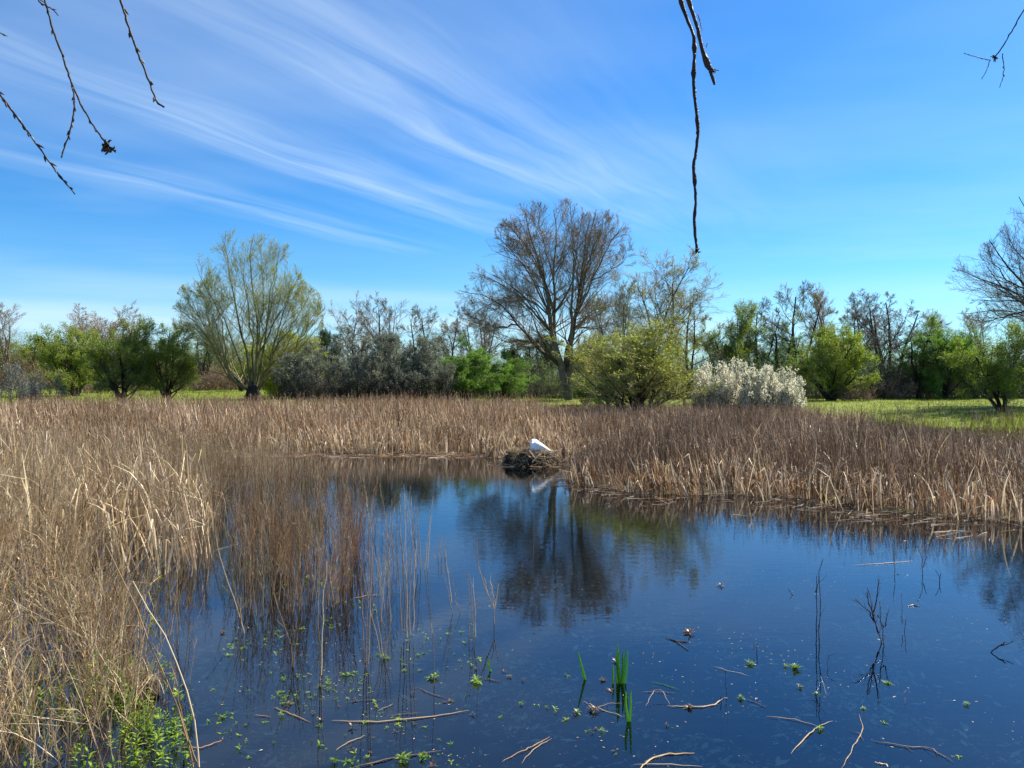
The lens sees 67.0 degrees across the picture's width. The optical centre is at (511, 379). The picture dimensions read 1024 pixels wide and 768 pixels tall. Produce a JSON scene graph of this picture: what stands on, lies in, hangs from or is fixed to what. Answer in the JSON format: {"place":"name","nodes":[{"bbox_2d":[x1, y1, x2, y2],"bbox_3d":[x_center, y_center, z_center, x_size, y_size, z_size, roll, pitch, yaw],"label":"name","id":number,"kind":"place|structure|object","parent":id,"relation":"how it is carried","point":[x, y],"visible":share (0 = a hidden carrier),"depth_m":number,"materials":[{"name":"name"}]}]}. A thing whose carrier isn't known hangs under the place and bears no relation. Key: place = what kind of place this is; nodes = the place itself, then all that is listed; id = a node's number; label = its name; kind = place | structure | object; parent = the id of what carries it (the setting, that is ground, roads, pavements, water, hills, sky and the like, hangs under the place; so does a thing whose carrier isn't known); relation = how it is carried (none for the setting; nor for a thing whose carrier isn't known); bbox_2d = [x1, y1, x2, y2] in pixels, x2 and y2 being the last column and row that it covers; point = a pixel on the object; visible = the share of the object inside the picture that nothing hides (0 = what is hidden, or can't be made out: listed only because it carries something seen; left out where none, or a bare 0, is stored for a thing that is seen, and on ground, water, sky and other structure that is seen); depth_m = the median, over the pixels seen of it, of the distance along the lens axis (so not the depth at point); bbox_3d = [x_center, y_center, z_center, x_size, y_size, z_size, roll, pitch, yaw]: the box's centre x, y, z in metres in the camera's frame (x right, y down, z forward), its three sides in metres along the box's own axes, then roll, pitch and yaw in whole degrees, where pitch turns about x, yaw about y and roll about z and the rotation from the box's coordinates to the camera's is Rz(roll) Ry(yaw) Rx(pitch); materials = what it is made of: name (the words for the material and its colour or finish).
{"place":"outdoors","nodes":[
{"label":"outdoors","id":0,"kind":"place"},
{"bbox_2d":[0,91,74,194],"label":"hanging twig","id":1,"kind":"object","parent":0,"point":[29,134],"visible":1,"depth_m":2.24,"materials":[{"name":"wood"}]},
{"bbox_2d":[40,0,115,157],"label":"hanging twig","id":2,"kind":"object","parent":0,"point":[107,148],"visible":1,"depth_m":2.35,"materials":[{"name":"wood"}]},
{"bbox_2d":[119,0,164,107],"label":"hanging twig","id":3,"kind":"object","parent":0,"point":[125,12],"visible":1,"depth_m":2.25,"materials":[{"name":"wood"}]},
{"bbox_2d":[315,536,328,683],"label":"dead stem","id":4,"kind":"object","parent":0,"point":[319,613],"visible":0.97,"depth_m":6.43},
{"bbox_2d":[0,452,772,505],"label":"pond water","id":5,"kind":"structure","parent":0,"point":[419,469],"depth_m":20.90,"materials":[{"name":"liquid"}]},
{"bbox_2d":[0,501,198,767],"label":"reed stand","id":6,"kind":"object","parent":5,"relation":"in","point":[97,610],"visible":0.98,"depth_m":6.38,"materials":[{"name":"plant"}]},
{"bbox_2d":[90,651,190,720],"bbox_3d":[-3.012,2.391,6.128,0.824,0.458,0.622,0,0,0],"label":"grass tussock","id":7,"kind":"object","parent":5,"relation":"on","point":[160,701],"depth_m":6.10,"materials":[{"name":"plant"}]},
{"bbox_2d":[103,543,199,767],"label":"dead stem","id":8,"kind":"object","parent":5,"relation":"on","point":[185,732],"visible":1,"depth_m":4.99,"materials":[{"name":"plant"}]},
{"bbox_2d":[0,421,318,603],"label":"reed bed","id":9,"kind":"object","parent":5,"relation":"in","point":[48,479],"visible":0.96,"depth_m":13.10,"materials":[{"name":"plant"}]},
{"bbox_2d":[215,535,244,663],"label":"dead stem","id":10,"kind":"object","parent":5,"relation":"in","point":[240,617],"visible":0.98,"depth_m":7.62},
{"bbox_2d":[154,430,423,634],"bbox_3d":[-4.415,1.904,16.748,5.565,1.496,18.655,0,0,-26],"label":"reed stand","id":11,"kind":"object","parent":5,"relation":"in","point":[283,572],"visible":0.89,"depth_m":10.04,"materials":[{"name":"plant"}]},
{"bbox_2d":[273,592,304,699],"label":"dead stem","id":12,"kind":"object","parent":5,"relation":"on","point":[291,651],"visible":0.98,"depth_m":6.72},
{"bbox_2d":[0,557,647,767],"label":"water weed","id":13,"kind":"object","parent":5,"relation":"on","point":[159,738],"visible":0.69,"depth_m":5.74,"materials":[{"name":"plant"}]},
{"bbox_2d":[355,507,373,701],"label":"dead stem","id":14,"kind":"object","parent":5,"relation":"in","point":[367,613],"visible":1,"depth_m":6.73,"materials":[{"name":"plant"}]},
{"bbox_2d":[370,597,391,691],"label":"dead stem","id":15,"kind":"object","parent":5,"relation":"on","point":[381,647],"visible":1,"depth_m":6.94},
{"bbox_2d":[352,750,440,767],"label":"floating stalk","id":16,"kind":"object","parent":5,"relation":"on","point":[391,758],"visible":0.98,"depth_m":5.09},
{"bbox_2d":[332,710,467,721],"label":"floating stalk","id":17,"kind":"object","parent":5,"relation":"on","point":[398,719],"visible":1,"depth_m":5.68,"materials":[{"name":"plant"}]},
{"bbox_2d":[395,751,410,767],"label":"water sprig","id":18,"kind":"object","parent":5,"relation":"on","point":[404,756],"visible":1,"depth_m":5.08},
{"bbox_2d":[394,478,416,667],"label":"dead stem","id":19,"kind":"object","parent":5,"relation":"in","point":[406,576],"visible":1,"depth_m":7.51,"materials":[{"name":"plant"}]},
{"bbox_2d":[412,500,432,592],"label":"dead stem","id":20,"kind":"object","parent":5,"relation":"on","point":[419,547],"visible":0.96,"depth_m":10.20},
{"bbox_2d":[418,751,432,767],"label":"water sprig","id":21,"kind":"object","parent":5,"relation":"on","point":[426,755],"visible":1,"depth_m":5.12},
{"bbox_2d":[435,540,445,578],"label":"dead stem","id":22,"kind":"object","parent":5,"relation":"on","point":[442,560],"visible":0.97,"depth_m":10.91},
{"bbox_2d":[441,550,460,641],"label":"dead stem","id":23,"kind":"object","parent":5,"relation":"in","point":[451,601],"visible":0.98,"depth_m":8.28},
{"bbox_2d":[466,573,476,666],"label":"dead stem","id":24,"kind":"object","parent":5,"relation":"in","point":[471,621],"visible":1,"depth_m":7.54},
{"bbox_2d":[487,659,491,695],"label":"iris shoot","id":25,"kind":"object","parent":5,"relation":"on","point":[490,677],"visible":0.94,"depth_m":6.63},
{"bbox_2d":[477,553,503,651],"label":"dead stem","id":26,"kind":"object","parent":5,"relation":"on","point":[490,599],"visible":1,"depth_m":7.92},
{"bbox_2d":[480,443,577,467],"bbox_3d":[0.646,2.333,23.013,3.261,0.863,2.438,0,0,0],"label":"swan nest","id":27,"kind":"object","parent":5,"relation":"on","point":[525,456],"visible":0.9,"depth_m":22.51,"materials":[{"name":"plant"}]},
{"bbox_2d":[530,439,550,452],"bbox_3d":[0.860,1.955,22.835,0.709,0.436,0.418,0,0,-20],"label":"swan","id":28,"kind":"object","parent":27,"relation":"on","point":[535,444],"visible":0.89,"depth_m":22.65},
{"bbox_2d":[84,448,1023,537],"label":"reed litter","id":29,"kind":"object","parent":5,"relation":"on","point":[480,454],"visible":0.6,"depth_m":16.92,"materials":[{"name":"plant"}]},
{"bbox_2d":[578,652,586,709],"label":"iris shoot","id":30,"kind":"object","parent":5,"relation":"on","point":[583,674],"visible":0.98,"depth_m":6.45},
{"bbox_2d":[169,562,1023,767],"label":"sunken weed","id":31,"kind":"object","parent":5,"relation":"in","point":[488,698],"visible":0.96,"depth_m":6.47,"materials":[{"name":"plant"}]},
{"bbox_2d":[612,641,627,714],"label":"iris shoot","id":32,"kind":"object","parent":5,"relation":"in","point":[620,690],"visible":0.98,"depth_m":6.37,"materials":[{"name":"plant"}]},
{"bbox_2d":[625,692,631,755],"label":"iris shoot","id":33,"kind":"object","parent":5,"relation":"on","point":[628,717],"visible":1,"depth_m":5.66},
{"bbox_2d":[640,753,692,767],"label":"floating stalk","id":34,"kind":"object","parent":5,"relation":"on","point":[648,760],"visible":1,"depth_m":5.13,"materials":[{"name":"plant"}]},
{"bbox_2d":[808,559,824,674],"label":"dead stem","id":35,"kind":"object","parent":5,"relation":"in","point":[816,586],"visible":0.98,"depth_m":7.32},
{"bbox_2d":[848,576,881,673],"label":"dead stem","id":36,"kind":"object","parent":5,"relation":"in","point":[873,619],"visible":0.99,"depth_m":7.36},
{"bbox_2d":[871,601,889,677],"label":"dead stem","id":37,"kind":"object","parent":5,"relation":"in","point":[882,633],"visible":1,"depth_m":7.27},
{"bbox_2d":[988,641,1013,684],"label":"dead stem","id":38,"kind":"object","parent":5,"relation":"in","point":[1003,644],"visible":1,"depth_m":7.09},
{"bbox_2d":[0,381,1023,767],"bbox_3d":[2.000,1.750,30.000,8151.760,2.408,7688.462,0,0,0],"label":"ground","id":39,"kind":"structure","parent":0,"point":[548,533],"depth_m":9.13,"materials":[{"name":"plant"}]},
{"bbox_2d":[0,302,30,388],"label":"bare tree","id":40,"kind":"object","parent":39,"relation":"on","point":[5,349],"visible":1,"depth_m":83.94,"materials":[{"name":"brown plant"}]},
{"bbox_2d":[0,360,49,403],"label":"sallow bush","id":41,"kind":"object","parent":39,"relation":"on","point":[16,368],"visible":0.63,"depth_m":46.52,"materials":[{"name":"grey plant"}]},
{"bbox_2d":[0,337,59,385],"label":"shrub","id":42,"kind":"object","parent":39,"relation":"on","point":[26,350],"visible":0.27,"depth_m":88.68,"materials":[{"name":"green plant"}]},
{"bbox_2d":[19,369,66,404],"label":"sallow bush","id":43,"kind":"object","parent":39,"relation":"on","point":[42,387],"visible":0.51,"depth_m":46.16,"materials":[{"name":"grey plant"}]},
{"bbox_2d":[24,321,108,395],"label":"shrub","id":44,"kind":"object","parent":39,"relation":"on","point":[65,358],"visible":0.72,"depth_m":66.97,"materials":[{"name":"green plant"}]},
{"bbox_2d":[62,300,149,365],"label":"bare tree","id":45,"kind":"object","parent":39,"relation":"on","point":[85,319],"visible":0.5,"depth_m":94.01,"materials":[{"name":"brown plant"}]},
{"bbox_2d":[76,313,163,401],"bbox_3d":[-25.314,-1.182,50.051,5.262,6.303,6.723,0,0,-29],"label":"hawthorn tree","id":46,"kind":"object","parent":39,"relation":"on","point":[126,349],"visible":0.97,"depth_m":49.27,"materials":[{"name":"green plant"}]},
{"bbox_2d":[0,347,269,389],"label":"scrub","id":47,"kind":"object","parent":39,"relation":"on","point":[54,387],"visible":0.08,"depth_m":85.62,"materials":[{"name":"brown plant"}]},
{"bbox_2d":[0,329,275,385],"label":"scrub","id":48,"kind":"object","parent":39,"relation":"on","point":[156,346],"depth_m":98.50,"materials":[{"name":"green plant"}]},
{"bbox_2d":[138,320,200,400],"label":"hawthorn tree","id":49,"kind":"object","parent":39,"relation":"on","point":[169,351],"visible":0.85,"depth_m":51.50,"materials":[{"name":"green plant"}]},
{"bbox_2d":[187,330,236,388],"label":"tree","id":50,"kind":"object","parent":39,"relation":"on","point":[200,366],"visible":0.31,"depth_m":87.26,"materials":[{"name":"green plant"}]},
{"bbox_2d":[190,368,241,390],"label":"bramble heap","id":51,"kind":"object","parent":39,"relation":"on","point":[208,385],"visible":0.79,"depth_m":83.01,"materials":[{"name":"brown plant"}]},
{"bbox_2d":[219,341,254,391],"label":"tree","id":52,"kind":"object","parent":39,"relation":"on","point":[242,389],"visible":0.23,"depth_m":79.84,"materials":[{"name":"green plant"}]},
{"bbox_2d":[170,227,326,402],"bbox_3d":[-17.768,-4.187,52.150,10.418,12.266,6.218,0,0,-9],"label":"pollard willow","id":53,"kind":"object","parent":39,"relation":"on","point":[254,387],"visible":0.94,"depth_m":51.62,"materials":[{"name":"green plant"}]},
{"bbox_2d":[233,328,331,398],"bbox_3d":[-17.584,-1.011,60.069,7.459,6.159,6.064,0,0,-36],"label":"shrub","id":54,"kind":"object","parent":39,"relation":"on","point":[270,388],"visible":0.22,"depth_m":59.05,"materials":[{"name":"green plant"}]},
{"bbox_2d":[312,322,341,383],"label":"ivy clad tree","id":55,"kind":"object","parent":39,"relation":"on","point":[325,337],"visible":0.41,"depth_m":65.72,"materials":[{"name":"green plant"}]},
{"bbox_2d":[323,302,383,366],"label":"bare tree","id":56,"kind":"object","parent":39,"relation":"on","point":[355,324],"visible":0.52,"depth_m":72.81,"materials":[{"name":"brown plant"}]},
{"bbox_2d":[270,324,458,405],"bbox_3d":[-8.887,-0.669,46.948,11.560,5.541,6.890,0,0,-6],"label":"blackthorn thicket","id":57,"kind":"object","parent":39,"relation":"on","point":[393,371],"visible":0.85,"depth_m":45.84,"materials":[{"name":"grey plant"}]},
{"bbox_2d":[345,291,411,363],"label":"bare tree","id":58,"kind":"object","parent":39,"relation":"on","point":[389,319],"visible":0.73,"depth_m":71.00,"materials":[{"name":"brown plant"}]},
{"bbox_2d":[264,353,528,398],"bbox_3d":[-11.078,-0.408,65.140,25.033,4.124,13.800,0,0,0],"label":"hedge scrub","id":59,"kind":"object","parent":39,"relation":"on","point":[482,395],"visible":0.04,"depth_m":61.32,"materials":[{"name":"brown plant"}]},
{"bbox_2d":[392,304,448,362],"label":"bare tree","id":60,"kind":"object","parent":39,"relation":"on","point":[421,328],"visible":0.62,"depth_m":71.64,"materials":[{"name":"brown plant"}]},
{"bbox_2d":[0,386,872,472],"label":"reed bed","id":61,"kind":"object","parent":39,"relation":"on","point":[494,427],"visible":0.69,"depth_m":29.68,"materials":[{"name":"plant"}]},
{"bbox_2d":[432,318,469,373],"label":"bare tree","id":62,"kind":"object","parent":39,"relation":"on","point":[445,346],"visible":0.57,"depth_m":75.27,"materials":[{"name":"brown plant"}]},
{"bbox_2d":[434,332,513,405],"bbox_3d":[-2.555,-0.464,49.138,4.954,5.243,4.834,0,0,-40],"label":"shrub","id":63,"kind":"object","parent":39,"relation":"on","point":[469,366],"visible":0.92,"depth_m":48.48,"materials":[{"name":"green plant"}]},
{"bbox_2d":[448,310,516,374],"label":"bare tree","id":64,"kind":"object","parent":39,"relation":"on","point":[483,340],"visible":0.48,"depth_m":77.16,"materials":[{"name":"brown plant"}]},
{"bbox_2d":[478,347,541,402],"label":"shrub","id":65,"kind":"object","parent":39,"relation":"on","point":[515,384],"visible":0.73,"depth_m":50.49,"materials":[{"name":"green plant"}]},
{"bbox_2d":[9,324,1022,386],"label":"wood","id":66,"kind":"object","parent":39,"relation":"on","point":[561,352],"visible":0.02,"depth_m":130.52,"materials":[{"name":"green plant"}]},
{"bbox_2d":[498,329,565,396],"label":"shrub","id":67,"kind":"object","parent":39,"relation":"on","point":[513,354],"visible":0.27,"depth_m":65.46,"materials":[{"name":"green plant"}]},
{"bbox_2d":[454,197,642,399],"bbox_3d":[2.688,-5.960,56.744,13.978,15.275,9.311,0,0,0],"label":"willow tree","id":68,"kind":"object","parent":39,"relation":"on","point":[565,367],"visible":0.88,"depth_m":56.29,"materials":[{"name":"brown plant"}]},
{"bbox_2d":[569,376,594,404],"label":"shrub","id":69,"kind":"object","parent":39,"relation":"on","point":[580,394],"visible":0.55,"depth_m":49.77,"materials":[{"name":"green plant"}]},
{"bbox_2d":[581,340,630,406],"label":"shrub","id":70,"kind":"object","parent":39,"relation":"on","point":[601,385],"visible":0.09,"depth_m":46.93,"materials":[{"name":"green plant"}]},
{"bbox_2d":[586,270,651,405],"bbox_3d":[6.853,-2.644,49.562,4.272,8.888,3.954,0,0,14],"label":"young willow","id":71,"kind":"object","parent":39,"relation":"on","point":[625,310],"visible":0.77,"depth_m":49.43,"materials":[{"name":"brown plant"}]},
{"bbox_2d":[544,313,721,411],"bbox_3d":[5.550,-0.418,37.340,7.129,5.619,8.169,0,0,-13],"label":"shrub","id":72,"kind":"object","parent":39,"relation":"on","point":[639,361],"visible":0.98,"depth_m":36.24,"materials":[{"name":"green plant"}]},
{"bbox_2d":[609,245,731,402],"bbox_3d":[10.097,-3.601,50.727,6.829,10.698,7.377,0,0,-18],"label":"young willow","id":73,"kind":"object","parent":39,"relation":"on","point":[672,306],"visible":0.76,"depth_m":50.03,"materials":[{"name":"brown plant"}]},
{"bbox_2d":[660,329,701,405],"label":"young tree","id":74,"kind":"object","parent":39,"relation":"on","point":[682,355],"visible":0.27,"depth_m":41.25,"materials":[{"name":"green plant"}]},
{"bbox_2d":[663,286,723,398],"bbox_3d":[13.971,-2.974,62.238,5.743,9.308,4.141,0,0,-26],"label":"bare tree","id":75,"kind":"object","parent":39,"relation":"on","point":[693,326],"visible":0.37,"depth_m":62.23,"materials":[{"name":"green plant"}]},
{"bbox_2d":[493,342,909,398],"bbox_3d":[16.492,-0.979,65.208,37.067,5.091,14.286,0,0,0],"label":"hedge scrub","id":76,"kind":"object","parent":39,"relation":"on","point":[555,384],"visible":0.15,"depth_m":61.48,"materials":[{"name":"green plant"}]},
{"bbox_2d":[688,361,743,413],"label":"blossom bush","id":77,"kind":"object","parent":39,"relation":"on","point":[703,378],"visible":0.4,"depth_m":36.90,"materials":[{"name":"white plant"}]},
{"bbox_2d":[689,298,776,371],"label":"hedgerow tree","id":78,"kind":"object","parent":39,"relation":"on","point":[736,340],"visible":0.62,"depth_m":65.32,"materials":[{"name":"green plant"}]},
{"bbox_2d":[707,358,780,411],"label":"blossom bush","id":79,"kind":"object","parent":39,"relation":"on","point":[755,390],"visible":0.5,"depth_m":36.39,"materials":[{"name":"white plant"}]},
{"bbox_2d":[731,297,790,371],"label":"bare tree","id":80,"kind":"object","parent":39,"relation":"on","point":[756,320],"visible":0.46,"depth_m":68.13,"materials":[{"name":"brown plant"}]},
{"bbox_2d":[759,363,806,411],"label":"blossom bush","id":81,"kind":"object","parent":39,"relation":"on","point":[790,392],"visible":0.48,"depth_m":36.89,"materials":[{"name":"white plant"}]},
{"bbox_2d":[749,311,817,376],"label":"tree","id":82,"kind":"object","parent":39,"relation":"on","point":[790,347],"visible":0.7,"depth_m":65.94,"materials":[{"name":"green plant"}]},
{"bbox_2d":[562,394,1023,527],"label":"reed bed","id":83,"kind":"object","parent":39,"relation":"on","point":[911,454],"visible":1,"depth_m":18.20,"materials":[{"name":"plant"}]},
{"bbox_2d":[757,279,838,391],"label":"bare tree","id":84,"kind":"object","parent":39,"relation":"on","point":[802,289],"visible":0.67,"depth_m":68.47,"materials":[{"name":"brown plant"}]},
{"bbox_2d":[795,283,840,357],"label":"bare tree","id":85,"kind":"object","parent":39,"relation":"on","point":[821,302],"visible":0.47,"depth_m":69.87,"materials":[{"name":"brown plant"}]},
{"bbox_2d":[780,321,883,400],"bbox_3d":[22.483,-1.243,55.571,6.575,6.221,6.865,0,0,-32],"label":"shrub","id":86,"kind":"object","parent":39,"relation":"on","point":[834,358],"visible":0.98,"depth_m":54.92,"materials":[{"name":"green plant"}]},
{"bbox_2d":[834,383,876,400],"bbox_3d":[24.407,0.898,54.986,3.458,1.810,2.806,0,0,-28],"label":"bramble heap","id":87,"kind":"object","parent":39,"relation":"on","point":[860,394],"visible":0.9,"depth_m":54.50,"materials":[{"name":"brown plant"}]},
{"bbox_2d":[839,291,881,372],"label":"bare tree","id":88,"kind":"object","parent":39,"relation":"on","point":[857,304],"visible":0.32,"depth_m":69.29,"materials":[{"name":"brown plant"}]},
{"bbox_2d":[851,371,918,399],"bbox_3d":[28.603,0.588,60.071,4.591,2.804,5.658,0,0,-21],"label":"bramble heap","id":89,"kind":"object","parent":39,"relation":"on","point":[895,394],"visible":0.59,"depth_m":59.08,"materials":[{"name":"brown plant"}]},
{"bbox_2d":[841,288,950,382],"bbox_3d":[30.546,-2.889,63.981,7.611,9.083,8.685,0,0,-14],"label":"bare tree","id":90,"kind":"object","parent":39,"relation":"on","point":[876,342],"visible":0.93,"depth_m":63.09,"materials":[{"name":"brown plant"}]},
{"bbox_2d":[884,320,947,397],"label":"tree","id":91,"kind":"object","parent":39,"relation":"on","point":[907,353],"visible":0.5,"depth_m":60.96,"materials":[{"name":"green plant"}]},
{"bbox_2d":[808,398,1023,434],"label":"grass","id":92,"kind":"structure","parent":39,"relation":"on","point":[986,421],"depth_m":32.45,"materials":[{"name":"green plant"}]},
{"bbox_2d":[912,308,953,348],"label":"bare tree","id":93,"kind":"object","parent":39,"relation":"on","point":[939,318],"visible":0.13,"depth_m":84.04,"materials":[{"name":"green plant"}]},
{"bbox_2d":[862,341,1023,398],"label":"hedge scrub","id":94,"kind":"object","parent":39,"relation":"on","point":[905,380],"visible":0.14,"depth_m":61.51,"materials":[{"name":"green plant"}]},
{"bbox_2d":[902,308,986,398],"bbox_3d":[33.797,-1.744,60.380,5.716,7.754,5.857,0,0,1],"label":"tree","id":95,"kind":"object","parent":39,"relation":"on","point":[942,380],"visible":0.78,"depth_m":59.95,"materials":[{"name":"green plant"}]},
{"bbox_2d":[938,320,1006,398],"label":"tree","id":96,"kind":"object","parent":39,"relation":"on","point":[977,336],"visible":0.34,"depth_m":59.75,"materials":[{"name":"green plant"}]},
{"bbox_2d":[950,307,1004,352],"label":"bare tree","id":97,"kind":"object","parent":39,"relation":"on","point":[973,323],"visible":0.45,"depth_m":84.03,"materials":[{"name":"brown plant"}]},
{"bbox_2d":[936,317,1023,411],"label":"hawthorn tree","id":98,"kind":"object","parent":39,"relation":"on","point":[1002,377],"visible":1,"depth_m":37.62,"materials":[{"name":"green plant"}]},
{"bbox_2d":[945,197,1023,352],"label":"bare tree","id":99,"kind":"object","parent":39,"relation":"on","point":[1017,296],"visible":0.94,"depth_m":44.24,"materials":[{"name":"brown plant"}]},
{"bbox_2d":[0,386,1023,435],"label":"grass","id":100,"kind":"structure","parent":0,"point":[819,401],"depth_m":51.20,"materials":[{"name":"plant"}]},
{"bbox_2d":[0,0,1023,375],"label":"sky","id":101,"kind":"structure","parent":0,"point":[845,147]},
{"bbox_2d":[221,493,1013,767],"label":"surface scraps","id":102,"kind":"object","parent":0,"point":[519,660],"visible":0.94,"depth_m":6.56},
{"bbox_2d":[678,0,700,253],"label":"hanging twig","id":103,"kind":"object","parent":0,"point":[693,76],"visible":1,"depth_m":1.74,"materials":[{"name":"wood"}]},
{"bbox_2d":[686,0,718,84],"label":"hanging twig","id":104,"kind":"object","parent":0,"point":[707,63],"visible":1,"depth_m":1.80,"materials":[{"name":"wood"}]},
{"bbox_2d":[964,10,1023,87],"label":"hanging twig","id":105,"kind":"object","parent":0,"point":[994,57],"visible":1,"depth_m":2.03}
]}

